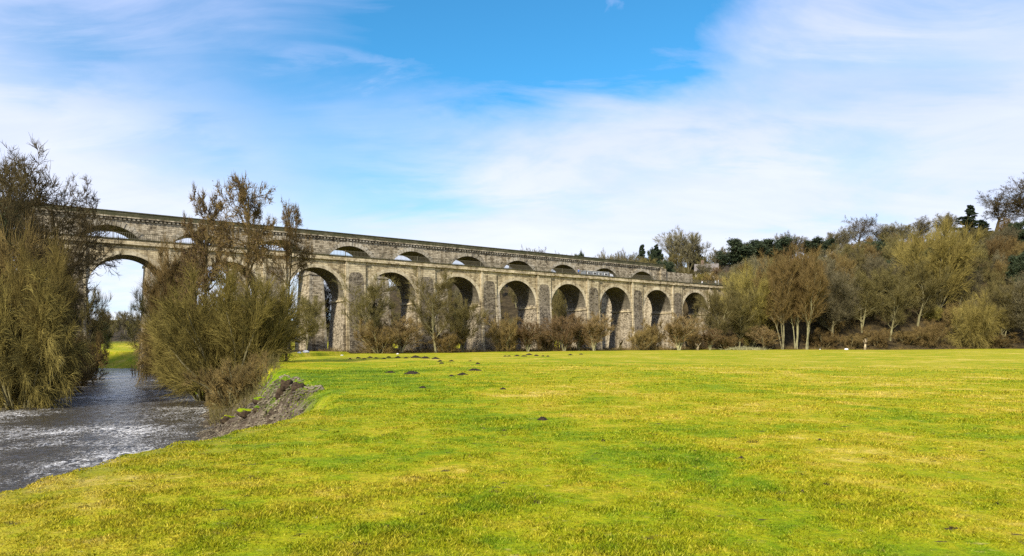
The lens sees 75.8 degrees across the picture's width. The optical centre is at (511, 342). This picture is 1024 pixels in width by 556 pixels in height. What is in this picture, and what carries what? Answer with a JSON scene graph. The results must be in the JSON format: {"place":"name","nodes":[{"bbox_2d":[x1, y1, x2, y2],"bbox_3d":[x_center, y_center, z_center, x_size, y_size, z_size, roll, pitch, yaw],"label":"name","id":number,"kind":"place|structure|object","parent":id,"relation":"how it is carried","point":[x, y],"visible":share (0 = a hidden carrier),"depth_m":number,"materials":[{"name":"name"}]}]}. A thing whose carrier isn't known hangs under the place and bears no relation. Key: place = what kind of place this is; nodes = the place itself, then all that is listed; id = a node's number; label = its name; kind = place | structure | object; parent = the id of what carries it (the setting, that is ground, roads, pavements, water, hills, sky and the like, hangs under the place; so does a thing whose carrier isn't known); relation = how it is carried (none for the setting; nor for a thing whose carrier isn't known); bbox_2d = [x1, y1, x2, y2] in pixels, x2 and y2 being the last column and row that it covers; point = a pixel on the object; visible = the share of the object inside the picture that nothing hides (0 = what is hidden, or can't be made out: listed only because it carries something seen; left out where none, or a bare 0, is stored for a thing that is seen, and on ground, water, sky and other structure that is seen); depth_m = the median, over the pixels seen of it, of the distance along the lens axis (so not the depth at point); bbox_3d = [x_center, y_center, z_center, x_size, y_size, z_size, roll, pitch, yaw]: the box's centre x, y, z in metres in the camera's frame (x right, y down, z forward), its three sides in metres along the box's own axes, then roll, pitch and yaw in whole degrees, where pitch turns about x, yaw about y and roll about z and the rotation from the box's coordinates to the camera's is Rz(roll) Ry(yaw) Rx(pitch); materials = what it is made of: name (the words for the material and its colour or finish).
{"place":"outdoors","nodes":[
{"label":"outdoors","id":0,"kind":"place"},
{"bbox_2d":[0,368,213,491],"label":"river","id":1,"kind":"structure","parent":0,"point":[115,413],"depth_m":43.85,"materials":[{"name":"liquid"}]},
{"bbox_2d":[0,233,1023,555],"bbox_3d":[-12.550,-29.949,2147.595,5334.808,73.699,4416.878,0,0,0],"label":"ground","id":2,"kind":"structure","parent":0,"point":[816,359],"depth_m":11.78,"materials":[{"name":"plant"}]},
{"bbox_2d":[0,154,41,271],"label":"ivy clad tree","id":3,"kind":"object","parent":2,"relation":"on","point":[16,203],"visible":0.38,"depth_m":76.09,"materials":[{"name":"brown plant"}]},
{"bbox_2d":[0,188,81,369],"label":"willow bush","id":4,"kind":"object","parent":2,"relation":"on","point":[4,253],"visible":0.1,"depth_m":61.71,"materials":[{"name":"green plant"}]},
{"bbox_2d":[0,224,84,403],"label":"willow bush","id":5,"kind":"object","parent":2,"relation":"on","point":[24,280],"visible":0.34,"depth_m":59.20,"materials":[{"name":"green plant"}]},
{"bbox_2d":[0,261,95,410],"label":"willow bush","id":6,"kind":"object","parent":2,"relation":"on","point":[51,339],"visible":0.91,"depth_m":56.33,"materials":[{"name":"green plant"}]},
{"bbox_2d":[2,209,96,398],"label":"ivy clad tree","id":7,"kind":"object","parent":2,"relation":"on","point":[65,242],"visible":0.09,"depth_m":65.16,"materials":[{"name":"brown plant"}]},
{"bbox_2d":[0,132,108,312],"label":"spreading tree","id":8,"kind":"object","parent":2,"relation":"on","point":[38,201],"visible":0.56,"depth_m":82.31,"materials":[{"name":"brown plant"}]},
{"bbox_2d":[14,331,99,391],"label":"willow bush","id":9,"kind":"object","parent":2,"relation":"on","point":[85,374],"visible":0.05,"depth_m":75.06,"materials":[{"name":"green plant"}]},
{"bbox_2d":[0,141,124,298],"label":"round crowned tree","id":10,"kind":"object","parent":2,"relation":"on","point":[99,229],"visible":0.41,"depth_m":92.27,"materials":[{"name":"brown plant"}]},
{"bbox_2d":[73,327,109,379],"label":"thorn bush","id":11,"kind":"object","parent":2,"relation":"on","point":[98,342],"visible":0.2,"depth_m":100.50,"materials":[{"name":"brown plant"}]},
{"bbox_2d":[71,285,113,348],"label":"bare tree","id":12,"kind":"object","parent":2,"relation":"on","point":[100,319],"visible":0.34,"depth_m":108.60,"materials":[{"name":"brown plant"}]},
{"bbox_2d":[90,308,115,348],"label":"ivy clad tree","id":13,"kind":"object","parent":2,"relation":"on","point":[107,337],"visible":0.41,"depth_m":175.84,"materials":[{"name":"green plant"}]},
{"bbox_2d":[118,275,161,381],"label":"bare tree","id":14,"kind":"object","parent":2,"relation":"on","point":[142,309],"visible":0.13,"depth_m":94.18,"materials":[{"name":"brown plant"}]},
{"bbox_2d":[128,315,180,386],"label":"willow bush","id":15,"kind":"object","parent":2,"relation":"on","point":[144,360],"visible":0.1,"depth_m":85.12,"materials":[{"name":"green plant"}]},
{"bbox_2d":[138,232,200,384],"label":"bare tree","id":16,"kind":"object","parent":2,"relation":"on","point":[165,270],"visible":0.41,"depth_m":81.29,"materials":[{"name":"brown plant"}]},
{"bbox_2d":[140,286,224,400],"bbox_3d":[-29.880,0.333,63.663,11.314,12.168,9.424,0,0,40],"label":"willow bush","id":17,"kind":"object","parent":2,"relation":"on","point":[200,397],"visible":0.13,"depth_m":62.11,"materials":[{"name":"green plant"}]},
{"bbox_2d":[170,211,214,305],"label":"riverside alder","id":18,"kind":"object","parent":2,"relation":"on","point":[186,230],"visible":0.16,"depth_m":82.62,"materials":[{"name":"brown plant"}]},
{"bbox_2d":[172,182,229,402],"bbox_3d":[-29.138,-4.703,62.523,6.195,21.846,5.595,0,0,-37],"label":"riverside alder","id":19,"kind":"object","parent":2,"relation":"on","point":[198,234],"visible":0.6,"depth_m":62.59,"materials":[{"name":"brown plant"}]},
{"bbox_2d":[136,256,312,404],"bbox_3d":[-24.572,-0.975,57.361,14.319,13.540,11.928,0,0,4],"label":"willow bush","id":20,"kind":"object","parent":2,"relation":"on","point":[224,340],"visible":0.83,"depth_m":56.02,"materials":[{"name":"green plant"}]},
{"bbox_2d":[181,350,270,412],"bbox_3d":[-20.882,2.819,50.216,5.838,5.009,6.067,0,0,19],"label":"thorn bush","id":21,"kind":"object","parent":2,"relation":"on","point":[230,381],"visible":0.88,"depth_m":49.11,"materials":[{"name":"brown plant"}]},
{"bbox_2d":[202,351,282,426],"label":"dead grass","id":22,"kind":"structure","parent":2,"relation":"on","point":[273,365],"depth_m":47.76,"materials":[{"name":"plant"}]},
{"bbox_2d":[205,169,282,362],"bbox_3d":[-24.061,-5.655,59.169,6.693,20.446,8.400,0,0,-20],"label":"riverside alder","id":23,"kind":"object","parent":2,"relation":"on","point":[256,242],"visible":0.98,"depth_m":58.33,"materials":[{"name":"brown plant"}]},
{"bbox_2d":[196,369,324,440],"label":"bank stones","id":24,"kind":"object","parent":2,"relation":"on","point":[213,434],"visible":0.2,"depth_m":34.05,"materials":[{"name":"stone"}]},
{"bbox_2d":[203,290,317,359],"bbox_3d":[-24.189,-1.070,62.311,10.249,8.494,9.608,0,0,-43],"label":"willow bush","id":25,"kind":"object","parent":2,"relation":"on","point":[309,330],"visible":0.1,"depth_m":62.97,"materials":[{"name":"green plant"}]},
{"bbox_2d":[267,197,316,357],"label":"riverside alder","id":26,"kind":"object","parent":2,"relation":"on","point":[288,228],"visible":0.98,"depth_m":65.76,"materials":[{"name":"brown plant"}]},
{"bbox_2d":[295,293,329,349],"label":"bare tree","id":27,"kind":"object","parent":2,"relation":"on","point":[311,310],"visible":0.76,"depth_m":117.10,"materials":[{"name":"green plant"}]},
{"bbox_2d":[324,281,331,329],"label":"bare tree","id":28,"kind":"object","parent":2,"relation":"on","point":[328,300],"visible":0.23,"depth_m":156.97,"materials":[{"name":"plant"}]},
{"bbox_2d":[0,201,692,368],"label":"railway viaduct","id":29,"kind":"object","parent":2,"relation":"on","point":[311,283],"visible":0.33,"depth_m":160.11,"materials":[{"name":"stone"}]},
{"bbox_2d":[328,271,398,352],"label":"bare tree","id":30,"kind":"object","parent":2,"relation":"on","point":[373,291],"visible":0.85,"depth_m":128.51,"materials":[{"name":"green plant"}]},
{"bbox_2d":[352,319,406,353],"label":"thorn bush","id":31,"kind":"object","parent":2,"relation":"on","point":[379,340],"visible":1,"depth_m":125.10,"materials":[{"name":"brown plant"}]},
{"bbox_2d":[36,233,746,372],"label":"canal aqueduct","id":32,"kind":"object","parent":2,"relation":"on","point":[534,291],"visible":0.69,"depth_m":152.88,"materials":[{"name":"stone"}]},
{"bbox_2d":[44,226,724,284],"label":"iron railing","id":33,"kind":"object","parent":32,"relation":"on","point":[499,265],"visible":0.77,"depth_m":146.13,"materials":[{"name":"metal"}]},
{"bbox_2d":[381,314,426,352],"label":"thorn bush","id":34,"kind":"object","parent":2,"relation":"on","point":[402,343],"visible":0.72,"depth_m":133.09,"materials":[{"name":"brown plant"}]},
{"bbox_2d":[404,264,458,352],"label":"bare tree","id":35,"kind":"object","parent":2,"relation":"on","point":[434,308],"visible":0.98,"depth_m":135.87,"materials":[{"name":"brown plant"}]},
{"bbox_2d":[428,325,465,352],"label":"thorn bush","id":36,"kind":"object","parent":2,"relation":"on","point":[448,342],"visible":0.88,"depth_m":136.85,"materials":[{"name":"brown plant"}]},
{"bbox_2d":[438,300,495,351],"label":"bare tree","id":37,"kind":"object","parent":2,"relation":"on","point":[458,323],"visible":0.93,"depth_m":139.63,"materials":[{"name":"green plant"}]},
{"bbox_2d":[483,311,520,351],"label":"thorn bush","id":38,"kind":"object","parent":2,"relation":"on","point":[505,337],"visible":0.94,"depth_m":148.55,"materials":[{"name":"brown plant"}]},
{"bbox_2d":[515,319,548,351],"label":"thorn bush","id":39,"kind":"object","parent":2,"relation":"on","point":[528,336],"visible":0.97,"depth_m":149.33,"materials":[{"name":"brown plant"}]},
{"bbox_2d":[535,324,559,350],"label":"thorn bush","id":40,"kind":"object","parent":2,"relation":"on","point":[545,342],"visible":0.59,"depth_m":156.72,"materials":[{"name":"brown plant"}]},
{"bbox_2d":[551,289,567,347],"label":"bare tree","id":41,"kind":"object","parent":2,"relation":"on","point":[559,300],"visible":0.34,"depth_m":185.19,"materials":[{"name":"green plant"}]},
{"bbox_2d":[541,314,581,350],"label":"thorn bush","id":42,"kind":"object","parent":2,"relation":"on","point":[565,333],"visible":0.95,"depth_m":155.17,"materials":[{"name":"brown plant"}]},
{"bbox_2d":[563,314,591,349],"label":"thorn bush","id":43,"kind":"object","parent":2,"relation":"on","point":[579,333],"visible":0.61,"depth_m":160.57,"materials":[{"name":"brown plant"}]},
{"bbox_2d":[579,312,615,350],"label":"thorn bush","id":44,"kind":"object","parent":2,"relation":"on","point":[595,334],"visible":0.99,"depth_m":158.79,"materials":[{"name":"brown plant"}]},
{"bbox_2d":[625,326,657,349],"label":"thorn bush","id":45,"kind":"object","parent":2,"relation":"on","point":[644,340],"visible":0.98,"depth_m":170.99,"materials":[{"name":"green plant"}]},
{"bbox_2d":[639,319,667,349],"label":"thorn bush","id":46,"kind":"object","parent":2,"relation":"on","point":[656,333],"visible":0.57,"depth_m":178.32,"materials":[{"name":"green plant"}]},
{"bbox_2d":[291,284,1023,352],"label":"undergrowth","id":47,"kind":"object","parent":2,"relation":"on","point":[560,349],"visible":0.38,"depth_m":178.49,"materials":[{"name":"plant"}]},
{"bbox_2d":[666,253,685,270],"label":"bare tree","id":48,"kind":"object","parent":2,"relation":"on","point":[675,260],"visible":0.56,"depth_m":268.02,"materials":[{"name":"brown plant"}]},
{"bbox_2d":[651,224,711,272],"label":"fan shaped tree","id":49,"kind":"object","parent":2,"relation":"on","point":[692,249],"visible":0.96,"depth_m":283.10,"materials":[{"name":"plant"}]},
{"bbox_2d":[661,312,707,349],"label":"thorn bush","id":50,"kind":"object","parent":2,"relation":"on","point":[678,331],"visible":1,"depth_m":172.62,"materials":[{"name":"brown plant"}]},
{"bbox_2d":[686,323,704,349],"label":"thorn bush","id":51,"kind":"object","parent":2,"relation":"on","point":[692,344],"visible":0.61,"depth_m":184.88,"materials":[{"name":"brown plant"}]},
{"bbox_2d":[693,261,713,275],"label":"bare tree","id":52,"kind":"object","parent":2,"relation":"on","point":[702,268],"visible":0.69,"depth_m":237.16,"materials":[{"name":"brown plant"}]},
{"bbox_2d":[701,327,724,349],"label":"thorn bush","id":53,"kind":"object","parent":2,"relation":"on","point":[709,337],"visible":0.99,"depth_m":179.34,"materials":[{"name":"brown plant"}]},
{"bbox_2d":[686,287,749,349],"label":"bare tree","id":54,"kind":"object","parent":2,"relation":"on","point":[712,303],"visible":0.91,"depth_m":185.37,"materials":[{"name":"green plant"}]},
{"bbox_2d":[715,333,744,349],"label":"thorn bush","id":55,"kind":"object","parent":2,"relation":"on","point":[725,341],"visible":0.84,"depth_m":182.43,"materials":[{"name":"brown plant"}]},
{"bbox_2d":[714,237,770,267],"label":"evergreen tree","id":56,"kind":"object","parent":2,"relation":"on","point":[741,251],"visible":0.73,"depth_m":257.43,"materials":[{"name":"green plant"}]},
{"bbox_2d":[722,277,764,347],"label":"bare tree","id":57,"kind":"object","parent":2,"relation":"on","point":[741,311],"visible":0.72,"depth_m":189.50,"materials":[{"name":"brown plant"}]},
{"bbox_2d":[718,261,780,347],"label":"willow bush","id":58,"kind":"object","parent":2,"relation":"on","point":[743,284],"visible":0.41,"depth_m":193.63,"materials":[{"name":"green plant"}]},
{"bbox_2d":[745,325,780,348],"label":"thorn bush","id":59,"kind":"object","parent":2,"relation":"on","point":[765,337],"visible":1,"depth_m":188.69,"materials":[{"name":"brown plant"}]},
{"bbox_2d":[751,247,800,348],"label":"bare tree","id":60,"kind":"object","parent":2,"relation":"on","point":[781,304],"visible":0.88,"depth_m":188.91,"materials":[{"name":"brown plant"}]},
{"bbox_2d":[758,234,800,259],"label":"evergreen tree","id":61,"kind":"object","parent":2,"relation":"on","point":[780,243],"visible":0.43,"depth_m":261.52,"materials":[{"name":"green plant"}]},
{"bbox_2d":[774,231,804,256],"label":"fan shaped tree","id":62,"kind":"object","parent":2,"relation":"on","point":[797,239],"visible":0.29,"depth_m":287.32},
{"bbox_2d":[776,241,814,348],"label":"bare tree","id":63,"kind":"object","parent":2,"relation":"on","point":[788,255],"visible":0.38,"depth_m":191.23,"materials":[{"name":"brown plant"}]},
{"bbox_2d":[790,244,831,348],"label":"bare tree","id":64,"kind":"object","parent":2,"relation":"on","point":[813,287],"visible":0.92,"depth_m":186.53,"materials":[{"name":"brown plant"}]},
{"bbox_2d":[803,235,836,257],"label":"evergreen tree","id":65,"kind":"object","parent":2,"relation":"on","point":[815,241],"visible":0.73,"depth_m":282.40,"materials":[{"name":"green plant"}]},
{"bbox_2d":[801,326,844,349],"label":"thorn bush","id":66,"kind":"object","parent":2,"relation":"on","point":[830,341],"visible":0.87,"depth_m":195.08,"materials":[{"name":"brown plant"}]},
{"bbox_2d":[813,258,862,336],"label":"bare tree","id":67,"kind":"object","parent":2,"relation":"on","point":[842,287],"visible":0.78,"depth_m":197.95,"materials":[{"name":"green plant"}]},
{"bbox_2d":[821,226,858,246],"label":"fan shaped tree","id":68,"kind":"object","parent":2,"relation":"on","point":[842,236],"visible":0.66,"depth_m":288.18,"materials":[{"name":"plant"}]},
{"bbox_2d":[834,253,858,297],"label":"bare tree","id":69,"kind":"object","parent":2,"relation":"on","point":[843,264],"visible":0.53,"depth_m":212.93,"materials":[{"name":"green plant"}]},
{"bbox_2d":[835,243,868,263],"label":"bare tree","id":70,"kind":"object","parent":2,"relation":"on","point":[847,248],"visible":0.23,"depth_m":228.84,"materials":[{"name":"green plant"}]},
{"bbox_2d":[838,332,870,348],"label":"thorn bush","id":71,"kind":"object","parent":2,"relation":"on","point":[854,341],"visible":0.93,"depth_m":196.55,"materials":[{"name":"brown plant"}]},
{"bbox_2d":[841,250,869,281],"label":"bare tree","id":72,"kind":"object","parent":2,"relation":"on","point":[858,258],"visible":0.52,"depth_m":219.26,"materials":[{"name":"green plant"}]},
{"bbox_2d":[842,213,881,242],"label":"spreading tree","id":73,"kind":"object","parent":2,"relation":"on","point":[863,232],"visible":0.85,"depth_m":295.83,"materials":[{"name":"brown plant"}]},
{"bbox_2d":[844,267,896,332],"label":"bare tree","id":74,"kind":"object","parent":2,"relation":"on","point":[869,308],"visible":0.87,"depth_m":202.01,"materials":[{"name":"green plant"}]},
{"bbox_2d":[862,252,889,293],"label":"bare tree","id":75,"kind":"object","parent":2,"relation":"on","point":[875,265],"visible":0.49,"depth_m":214.99,"materials":[{"name":"brown plant"}]},
{"bbox_2d":[861,325,897,347],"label":"thorn bush","id":76,"kind":"object","parent":2,"relation":"on","point":[879,337],"visible":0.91,"depth_m":197.80,"materials":[{"name":"brown plant"}]},
{"bbox_2d":[881,240,905,259],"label":"bare tree","id":77,"kind":"object","parent":2,"relation":"on","point":[887,251],"visible":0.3,"depth_m":243.57,"materials":[{"name":"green plant"}]},
{"bbox_2d":[866,264,923,340],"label":"bare tree","id":78,"kind":"object","parent":2,"relation":"on","point":[899,304],"visible":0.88,"depth_m":200.60,"materials":[{"name":"brown plant"}]},
{"bbox_2d":[877,271,914,320],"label":"bare tree","id":79,"kind":"object","parent":2,"relation":"on","point":[899,273],"visible":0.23,"depth_m":206.17,"materials":[{"name":"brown plant"}]},
{"bbox_2d":[878,221,913,239],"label":"fan shaped tree","id":80,"kind":"object","parent":2,"relation":"on","point":[892,229],"visible":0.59,"depth_m":293.29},
{"bbox_2d":[882,326,930,344],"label":"thorn bush","id":81,"kind":"object","parent":2,"relation":"on","point":[905,336],"visible":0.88,"depth_m":199.45,"materials":[{"name":"brown plant"}]},
{"bbox_2d":[907,215,939,238],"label":"bare tree","id":82,"kind":"object","parent":2,"relation":"on","point":[925,228],"visible":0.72,"depth_m":290.37,"materials":[{"name":"brown plant"}]},
{"bbox_2d":[898,259,957,326],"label":"bare tree","id":83,"kind":"object","parent":2,"relation":"on","point":[928,299],"visible":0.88,"depth_m":205.43,"materials":[{"name":"brown plant"}]},
{"bbox_2d":[909,319,951,347],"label":"willow bush","id":84,"kind":"object","parent":2,"relation":"on","point":[931,339],"visible":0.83,"depth_m":198.42,"materials":[{"name":"brown plant"}]},
{"bbox_2d":[922,305,943,321],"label":"willow bush","id":85,"kind":"object","parent":2,"relation":"on","point":[935,315],"visible":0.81,"depth_m":208.15,"materials":[{"name":"green plant"}]},
{"bbox_2d":[887,210,986,313],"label":"willow bush","id":86,"kind":"object","parent":2,"relation":"on","point":[949,251],"visible":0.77,"depth_m":208.28,"materials":[{"name":"green plant"}]},
{"bbox_2d":[932,211,960,234],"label":"fan shaped tree","id":87,"kind":"object","parent":2,"relation":"on","point":[949,219],"visible":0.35,"depth_m":287.25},
{"bbox_2d":[941,302,958,332],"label":"bare tree","id":88,"kind":"object","parent":2,"relation":"on","point":[947,314],"visible":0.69,"depth_m":205.73,"materials":[{"name":"brown plant"}]},
{"bbox_2d":[955,275,975,304],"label":"bare tree","id":89,"kind":"object","parent":2,"relation":"on","point":[965,295],"visible":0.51,"depth_m":213.78,"materials":[{"name":"brown plant"}]},
{"bbox_2d":[951,205,980,239],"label":"conifer","id":90,"kind":"object","parent":2,"relation":"on","point":[969,218],"visible":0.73,"depth_m":277.99,"materials":[{"name":"green plant"}]},
{"bbox_2d":[940,290,1006,348],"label":"willow bush","id":91,"kind":"object","parent":2,"relation":"on","point":[971,329],"visible":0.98,"depth_m":195.00,"materials":[{"name":"green plant"}]},
{"bbox_2d":[966,267,983,295],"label":"bare tree","id":92,"kind":"object","parent":2,"relation":"on","point":[977,278],"visible":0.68,"depth_m":215.31,"materials":[{"name":"brown plant"}]},
{"bbox_2d":[980,264,1008,292],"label":"bare tree","id":93,"kind":"object","parent":2,"relation":"on","point":[994,277],"visible":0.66,"depth_m":217.24,"materials":[{"name":"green plant"}]},
{"bbox_2d":[986,234,1009,259],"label":"bare tree","id":94,"kind":"object","parent":2,"relation":"on","point":[995,245],"visible":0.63,"depth_m":238.34,"materials":[{"name":"brown plant"}]},
{"bbox_2d":[973,191,1023,231],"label":"spreading tree","id":95,"kind":"object","parent":2,"relation":"on","point":[994,207],"visible":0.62,"depth_m":288.13,"materials":[{"name":"brown plant"}]},
{"bbox_2d":[975,332,1023,347],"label":"thorn bush","id":96,"kind":"object","parent":2,"relation":"on","point":[1004,342],"visible":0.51,"depth_m":196.70,"materials":[{"name":"brown plant"}]},
{"bbox_2d":[976,277,1023,338],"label":"bare tree","id":97,"kind":"object","parent":2,"relation":"on","point":[999,294],"visible":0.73,"depth_m":200.38,"materials":[{"name":"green plant"}]},
{"bbox_2d":[981,171,1023,220],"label":"spreading tree","id":98,"kind":"object","parent":2,"relation":"on","point":[1018,196],"visible":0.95,"depth_m":282.15,"materials":[{"name":"brown plant"}]},
{"bbox_2d":[988,270,1023,331],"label":"bare tree","id":99,"kind":"object","parent":2,"relation":"on","point":[1018,303],"visible":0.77,"depth_m":198.19,"materials":[{"name":"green plant"}]},
{"bbox_2d":[993,224,1021,243],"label":"fan shaped tree","id":100,"kind":"object","parent":2,"relation":"on","point":[1007,233],"visible":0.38,"depth_m":254.17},
{"bbox_2d":[1005,250,1023,281],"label":"evergreen tree","id":101,"kind":"object","parent":2,"relation":"on","point":[1015,265],"visible":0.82,"depth_m":221.25,"materials":[{"name":"green plant"}]},
{"bbox_2d":[1005,218,1023,246],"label":"evergreen tree","id":102,"kind":"object","parent":2,"relation":"on","point":[1018,226],"visible":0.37,"depth_m":261.00,"materials":[{"name":"green plant"}]},
{"bbox_2d":[0,0,1023,319],"label":"sky","id":103,"kind":"structure","parent":0,"point":[565,127],"materials":[{"name":"blue"}]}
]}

